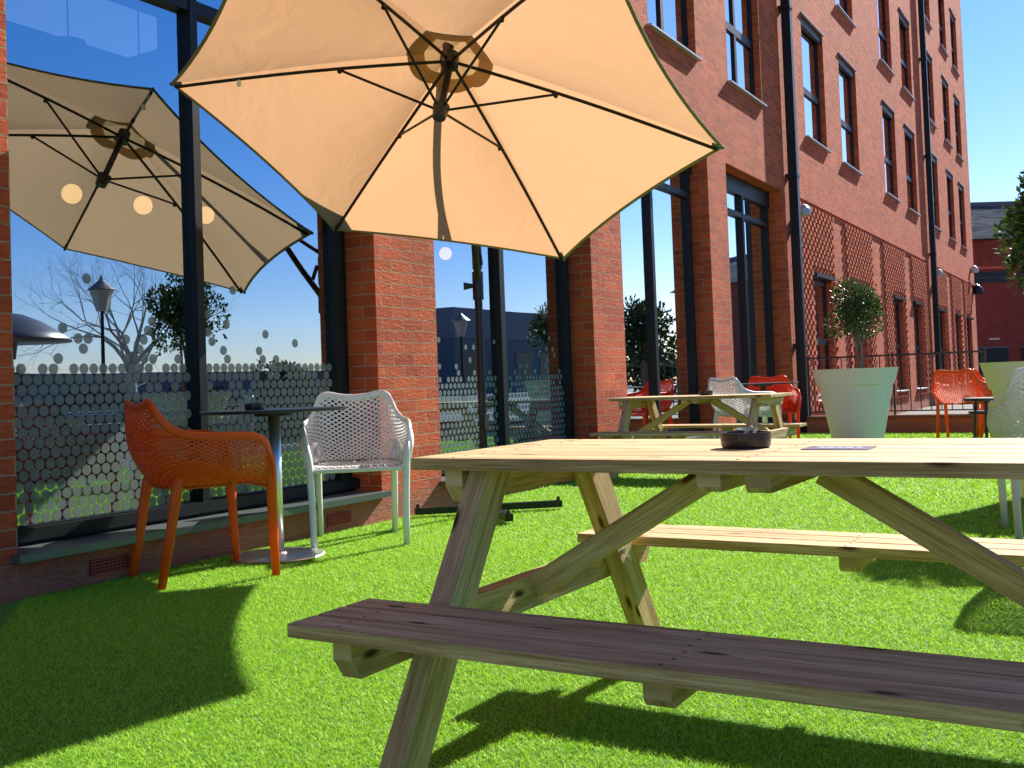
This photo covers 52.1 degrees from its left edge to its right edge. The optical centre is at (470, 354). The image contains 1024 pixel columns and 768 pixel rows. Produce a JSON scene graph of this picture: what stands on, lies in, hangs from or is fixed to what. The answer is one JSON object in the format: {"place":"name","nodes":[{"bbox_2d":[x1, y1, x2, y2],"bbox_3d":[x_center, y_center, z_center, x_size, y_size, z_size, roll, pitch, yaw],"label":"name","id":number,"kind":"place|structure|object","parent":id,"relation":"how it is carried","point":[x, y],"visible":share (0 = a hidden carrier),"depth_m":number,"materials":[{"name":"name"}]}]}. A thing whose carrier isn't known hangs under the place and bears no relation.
{"place":"outdoors","nodes":[
{"label":"outdoors","id":0,"kind":"place"},
{"bbox_2d":[6,0,178,168],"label":"interior ceiling","id":1,"kind":"structure","parent":0,"point":[105,105],"depth_m":9.31,"materials":[{"name":"blue"}]},
{"bbox_2d":[50,0,85,203],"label":"pendant lamp","id":2,"kind":"object","parent":1,"relation":"hanging from","point":[68,50],"visible":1,"depth_m":6.12,"materials":[{"name":"blue plastic"}]},
{"bbox_2d":[5,0,156,56],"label":"ceiling bulkhead","id":3,"kind":"object","parent":1,"relation":"attached to","point":[109,26],"visible":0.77,"depth_m":6.87,"materials":[{"name":"blue"}]},
{"bbox_2d":[123,1,155,214],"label":"pendant lamp","id":4,"kind":"object","parent":1,"relation":"hanging from","point":[139,71],"visible":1,"depth_m":6.57,"materials":[{"name":"blue plastic"}]},
{"bbox_2d":[202,207,207,223],"bbox_3d":[-1.808,-1.617,7.061,0.200,1.483,0.200,-3,-2,32],"label":"pendant lamp","id":5,"kind":"object","parent":1,"relation":"hanging from","point":[204,218],"visible":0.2,"depth_m":6.99,"materials":[{"name":"beige glass"}]},
{"bbox_2d":[899,396,980,413],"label":"ground","id":6,"kind":"structure","parent":0,"point":[967,406],"depth_m":21.95,"materials":[{"name":"concrete"}]},
{"bbox_2d":[16,453,224,524],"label":"interior floor","id":7,"kind":"structure","parent":6,"relation":"on","point":[72,495],"depth_m":7.89,"materials":[{"name":"grey"}]},
{"bbox_2d":[8,134,226,473],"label":"interior wall","id":8,"kind":"structure","parent":7,"relation":"on","point":[114,244],"depth_m":11.09,"materials":[{"name":"grey"}]},
{"bbox_2d":[0,0,982,603],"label":"brick building","id":9,"kind":"structure","parent":6,"relation":"on","point":[838,128],"depth_m":9.19,"materials":[{"name":"red brick"}]},
{"bbox_2d":[12,0,390,563],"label":"window","id":10,"kind":"structure","parent":9,"relation":"in","point":[280,266],"depth_m":5.69,"materials":[{"name":"clear glass"}]},
{"bbox_2d":[433,240,574,485],"bbox_3d":[0.307,-0.708,8.227,0.347,3.225,2.536,-3,-2,32],"label":"window","id":11,"kind":"structure","parent":9,"relation":"in","point":[527,329],"depth_m":8.23,"materials":[{"name":"clear glass"}]},
{"bbox_2d":[620,166,718,438],"bbox_3d":[1.988,-0.687,10.909,0.347,3.225,2.566,-3,-2,32],"label":"window","id":12,"kind":"structure","parent":9,"relation":"in","point":[658,274],"depth_m":11.19,"materials":[{"name":"clear glass"}]},
{"bbox_2d":[647,0,702,61],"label":"window","id":13,"kind":"structure","parent":9,"relation":"in","point":[668,18],"depth_m":11.44,"materials":[{"name":"black metal"}]},
{"bbox_2d":[725,0,766,107],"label":"window","id":14,"kind":"structure","parent":9,"relation":"in","point":[738,14],"depth_m":13.59,"materials":[{"name":"blue glass"}]},
{"bbox_2d":[726,172,795,430],"bbox_3d":[3.650,-0.667,13.561,0.347,3.225,2.486,-3,-2,32],"label":"window","id":15,"kind":"structure","parent":9,"relation":"in","point":[747,204],"depth_m":13.87,"materials":[{"name":"clear glass"}]},
{"bbox_2d":[800,11,831,152],"bbox_3d":[5.345,-4.231,16.487,0.258,1.922,1.440,-3,-2,32],"label":"window","id":16,"kind":"structure","parent":9,"relation":"in","point":[810,38],"depth_m":16.67,"materials":[{"name":"glass"}]},
{"bbox_2d":[812,272,835,401],"bbox_3d":[5.465,-0.244,16.321,0.270,1.957,1.240,-3,-2,32],"label":"window","id":17,"kind":"structure","parent":9,"relation":"in","point":[819,279],"depth_m":16.53,"materials":[{"name":"glass"}]},
{"bbox_2d":[835,0,856,27],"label":"window","id":18,"kind":"structure","parent":9,"relation":"in","point":[841,5],"depth_m":18.79,"materials":[{"name":"grey stone"}]},
{"bbox_2d":[838,52,863,175],"bbox_3d":[6.646,-4.215,18.563,0.258,1.922,1.440,-3,-2,32],"label":"window","id":19,"kind":"structure","parent":9,"relation":"in","point":[845,73],"depth_m":18.78,"materials":[{"name":"glass"}]},
{"bbox_2d":[853,286,861,367],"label":"window","id":20,"kind":"structure","parent":9,"relation":"in","point":[855,359],"depth_m":18.57,"materials":[{"name":"black metal"}]},
{"bbox_2d":[877,0,895,75],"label":"window","id":21,"kind":"structure","parent":9,"relation":"in","point":[880,3],"depth_m":22.16,"materials":[{"name":"black metal"}]},
{"bbox_2d":[881,99,901,202],"bbox_3d":[8.663,-4.190,21.783,0.258,1.922,1.440,-3,-2,32],"label":"window","id":22,"kind":"structure","parent":9,"relation":"in","point":[887,115],"depth_m":22.06,"materials":[{"name":"black metal"}]},
{"bbox_2d":[892,295,909,391],"bbox_3d":[8.837,-0.202,21.702,0.270,1.957,1.240,-3,-2,32],"label":"window","id":23,"kind":"structure","parent":9,"relation":"in","point":[897,298],"depth_m":22.00,"materials":[{"name":"black metal"}]},
{"bbox_2d":[898,7,915,100],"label":"window","id":24,"kind":"structure","parent":9,"relation":"in","point":[903,26],"depth_m":24.26,"materials":[{"name":"black metal"}]},
{"bbox_2d":[904,123,920,216],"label":"window","id":25,"kind":"structure","parent":9,"relation":"in","point":[908,136],"depth_m":24.20,"materials":[{"name":"glass"}]},
{"bbox_2d":[913,301,927,388],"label":"window","id":26,"kind":"structure","parent":9,"relation":"in","point":[915,304],"depth_m":24.03,"materials":[{"name":"black metal"}]},
{"bbox_2d":[924,0,932,29],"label":"window","id":27,"kind":"structure","parent":9,"relation":"in","point":[926,19],"depth_m":27.36,"materials":[{"name":"grey stone"}]},
{"bbox_2d":[926,49,937,128],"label":"window","id":28,"kind":"structure","parent":9,"relation":"in","point":[928,59],"depth_m":27.42,"materials":[{"name":"black metal"}]},
{"bbox_2d":[931,152,942,231],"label":"window","id":29,"kind":"structure","parent":9,"relation":"in","point":[933,159],"depth_m":27.34,"materials":[{"name":"black metal"}]},
{"bbox_2d":[938,0,948,56],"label":"window","id":30,"kind":"structure","parent":9,"relation":"in","point":[939,1],"depth_m":29.89,"materials":[{"name":"black metal"}]},
{"bbox_2d":[939,308,949,384],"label":"window","id":31,"kind":"structure","parent":9,"relation":"in","point":[940,310],"depth_m":27.30,"materials":[{"name":"black metal"}]},
{"bbox_2d":[941,74,953,147],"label":"window","id":32,"kind":"structure","parent":9,"relation":"in","point":[944,87],"depth_m":29.78,"materials":[{"name":"black metal"}]},
{"bbox_2d":[946,169,957,242],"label":"window","id":33,"kind":"structure","parent":9,"relation":"in","point":[949,178],"depth_m":29.72,"materials":[{"name":"black metal"}]},
{"bbox_2d":[949,7,959,76],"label":"window","id":34,"kind":"structure","parent":9,"relation":"in","point":[951,18],"depth_m":31.91,"materials":[{"name":"black metal"}]},
{"bbox_2d":[953,93,964,161],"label":"window","id":35,"kind":"structure","parent":9,"relation":"in","point":[956,105],"depth_m":31.83,"materials":[{"name":"black metal"}]},
{"bbox_2d":[955,313,962,383],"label":"window","id":36,"kind":"structure","parent":9,"relation":"in","point":[956,314],"depth_m":29.88,"materials":[{"name":"black metal"}]},
{"bbox_2d":[958,181,968,250],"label":"window","id":37,"kind":"structure","parent":9,"relation":"in","point":[960,189],"depth_m":31.79,"materials":[{"name":"black metal"}]},
{"bbox_2d":[966,316,973,382],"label":"window","id":38,"kind":"structure","parent":9,"relation":"in","point":[968,318],"depth_m":32.00,"materials":[{"name":"black metal"}]},
{"bbox_2d":[0,431,1023,767],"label":"turf backing","id":39,"kind":"object","parent":6,"relation":"on","point":[6,610],"visible":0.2,"depth_m":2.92,"materials":[{"name":"green plant"}]},
{"bbox_2d":[124,399,279,590],"bbox_3d":[-1.247,0.606,4.788,0.570,0.822,0.614,-1,-2,-34],"label":"armchair","id":40,"kind":"object","parent":39,"relation":"on","point":[156,470],"visible":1,"depth_m":4.59,"materials":[{"name":"orange plastic"}]},
{"bbox_2d":[199,406,345,563],"bbox_3d":[-0.981,0.647,5.271,0.730,0.740,0.730,-3,-2,32],"label":"cafe table","id":41,"kind":"object","parent":39,"relation":"on","point":[286,554],"visible":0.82,"depth_m":5.24,"materials":[{"name":"silver laminate"}]},
{"bbox_2d":[244,403,264,409],"bbox_3d":[-1.084,0.263,5.244,0.100,0.032,0.100,-3,-2,32],"label":"ashtray","id":42,"kind":"object","parent":41,"relation":"on","point":[253,406],"visible":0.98,"depth_m":5.20,"materials":[{"name":"black plastic"}]},
{"bbox_2d":[299,390,413,547],"bbox_3d":[-0.623,0.613,5.741,0.614,0.822,0.570,-2,-2,-8],"label":"armchair","id":43,"kind":"object","parent":39,"relation":"on","point":[316,464],"visible":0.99,"depth_m":5.93,"materials":[{"name":"white plastic"}]},
{"bbox_2d":[169,0,724,521],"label":"parasol","id":44,"kind":"object","parent":39,"relation":"on","point":[563,130],"visible":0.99,"depth_m":5.53,"materials":[{"name":"beige fabric"}]},
{"bbox_2d":[287,438,1023,767],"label":"picnic table","id":45,"kind":"object","parent":39,"relation":"on","point":[461,615],"visible":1,"depth_m":2.01,"materials":[{"name":"brown wood"}]},
{"bbox_2d":[720,425,770,448],"bbox_3d":[0.602,0.180,2.291,0.108,0.048,0.108,-3,-2,32],"label":"ashtray","id":46,"kind":"object","parent":45,"relation":"on","point":[755,438],"visible":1,"depth_m":2.25,"materials":[{"name":"black plastic"}]},
{"bbox_2d":[800,446,876,449],"bbox_3d":[0.764,0.194,2.168,0.132,0.002,0.106,-3,-2,32],"label":"leaflet","id":47,"kind":"object","parent":45,"relation":"on","point":[839,448],"visible":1,"depth_m":2.15,"materials":[{"name":"purple"}]},
{"bbox_2d":[589,392,806,478],"bbox_3d":[2.006,0.693,9.089,1.436,0.668,1.492,-3,-2,32],"label":"picnic table","id":48,"kind":"object","parent":39,"relation":"on","point":[655,427],"visible":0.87,"depth_m":8.99,"materials":[{"name":"brown wood"}]},
{"bbox_2d":[699,389,712,394],"bbox_3d":[2.042,0.329,9.079,0.120,0.056,0.120,-3,-2,32],"label":"ashtray","id":49,"kind":"object","parent":48,"relation":"on","point":[708,392],"visible":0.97,"depth_m":9.03,"materials":[{"name":"black plastic"}]},
{"bbox_2d":[708,377,780,438],"bbox_3d":[2.800,0.642,10.752,0.570,0.822,0.614,-1,-2,-30],"label":"armchair","id":50,"kind":"object","parent":39,"relation":"on","point":[742,408],"visible":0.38,"depth_m":10.55,"materials":[{"name":"white plastic"}]},
{"bbox_2d":[728,382,798,428],"bbox_3d":[3.143,0.678,11.184,0.730,0.740,0.730,-3,-2,32],"label":"cafe table","id":51,"kind":"object","parent":39,"relation":"on","point":[763,388],"visible":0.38,"depth_m":11.11,"materials":[{"name":"silver metal"}]},
{"bbox_2d":[744,375,800,438],"bbox_3d":[3.412,0.653,11.840,0.614,0.822,0.570,-2,-2,10],"label":"armchair","id":52,"kind":"object","parent":39,"relation":"on","point":[794,406],"visible":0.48,"depth_m":12.00,"materials":[{"name":"red plastic"}]},
{"bbox_2d":[811,367,898,437],"bbox_3d":[4.062,0.583,11.012,0.870,0.862,0.870,-3,-2,32],"label":"planter","id":53,"kind":"object","parent":39,"relation":"on","point":[856,402],"visible":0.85,"depth_m":10.73,"materials":[{"name":"white plastic"}]},
{"bbox_2d":[823,272,900,367],"bbox_3d":[4.064,-0.336,11.072,0.720,1.079,0.842,-1,-2,-32],"label":"potted tree","id":54,"kind":"object","parent":53,"relation":"on","point":[852,312],"visible":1,"depth_m":10.95,"materials":[{"name":"green plant"}]},
{"bbox_2d":[932,368,992,437],"bbox_3d":[5.706,0.581,12.153,0.614,0.822,0.570,-3,-2,40],"label":"armchair","id":55,"kind":"object","parent":39,"relation":"on","point":[940,397],"visible":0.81,"depth_m":11.98,"materials":[{"name":"orange plastic"}]},
{"bbox_2d":[963,397,993,437],"bbox_3d":[4.365,0.649,8.763,0.410,0.576,0.415,-3,-2,32],"label":"side table","id":56,"kind":"object","parent":39,"relation":"on","point":[975,400],"visible":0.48,"depth_m":8.70,"materials":[{"name":"black metal"}]},
{"bbox_2d":[972,368,992,437],"bbox_3d":[6.242,0.566,12.311,0.570,0.822,0.614,-3,-2,22],"label":"armchair","id":57,"kind":"object","parent":39,"relation":"on","point":[981,419],"visible":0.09,"depth_m":12.20,"materials":[{"name":"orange plastic"}]},
{"bbox_2d":[979,361,1023,498],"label":"planter","id":58,"kind":"object","parent":39,"relation":"on","point":[996,375],"visible":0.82,"depth_m":6.37,"materials":[{"name":"green plastic"}]},
{"bbox_2d":[983,170,1023,294],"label":"potted tree","id":59,"kind":"object","parent":58,"relation":"on","point":[1014,225],"visible":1,"depth_m":6.50,"materials":[{"name":"green plant"}]},
{"bbox_2d":[987,367,1023,539],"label":"armchair","id":60,"kind":"object","parent":39,"relation":"on","point":[999,406],"visible":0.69,"depth_m":4.94,"materials":[{"name":"white plastic"}]},
{"bbox_2d":[807,413,1001,432],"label":"kerb wall","id":61,"kind":"structure","parent":6,"relation":"on","point":[915,423],"depth_m":13.78,"materials":[{"name":"brick"}]},
{"bbox_2d":[807,348,985,415],"bbox_3d":[5.686,0.395,14.053,2.261,0.840,0.025,-3,-2,32],"label":"railing","id":62,"kind":"object","parent":61,"relation":"on","point":[892,354],"visible":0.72,"depth_m":14.00,"materials":[{"name":"black metal"}]},
{"bbox_2d":[960,0,1023,201],"label":"sky","id":63,"kind":"structure","parent":0,"point":[992,30],"materials":[{"name":"blue"}]},
{"bbox_2d":[970,201,1023,378],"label":"distant building","id":64,"kind":"structure","parent":0,"point":[999,304],"depth_m":44.87,"materials":[{"name":"brick"}]},
{"bbox_2d":[974,271,1007,282],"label":"window","id":65,"kind":"structure","parent":64,"relation":"in","point":[992,276],"depth_m":44.85,"materials":[{"name":"black glass"}]},
{"bbox_2d":[978,346,1009,372],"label":"window","id":66,"kind":"structure","parent":64,"relation":"in","point":[995,353],"depth_m":44.75,"materials":[{"name":"black glass"}]},
{"bbox_2d":[1017,271,1023,280],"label":"window","id":67,"kind":"structure","parent":64,"relation":"in","point":[1019,275],"depth_m":44.91,"materials":[{"name":"black glass"}]},
{"bbox_2d":[1021,345,1023,360],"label":"window","id":68,"kind":"structure","parent":64,"relation":"in","point":[1022,346],"depth_m":44.79,"materials":[{"name":"black"}]}
]}

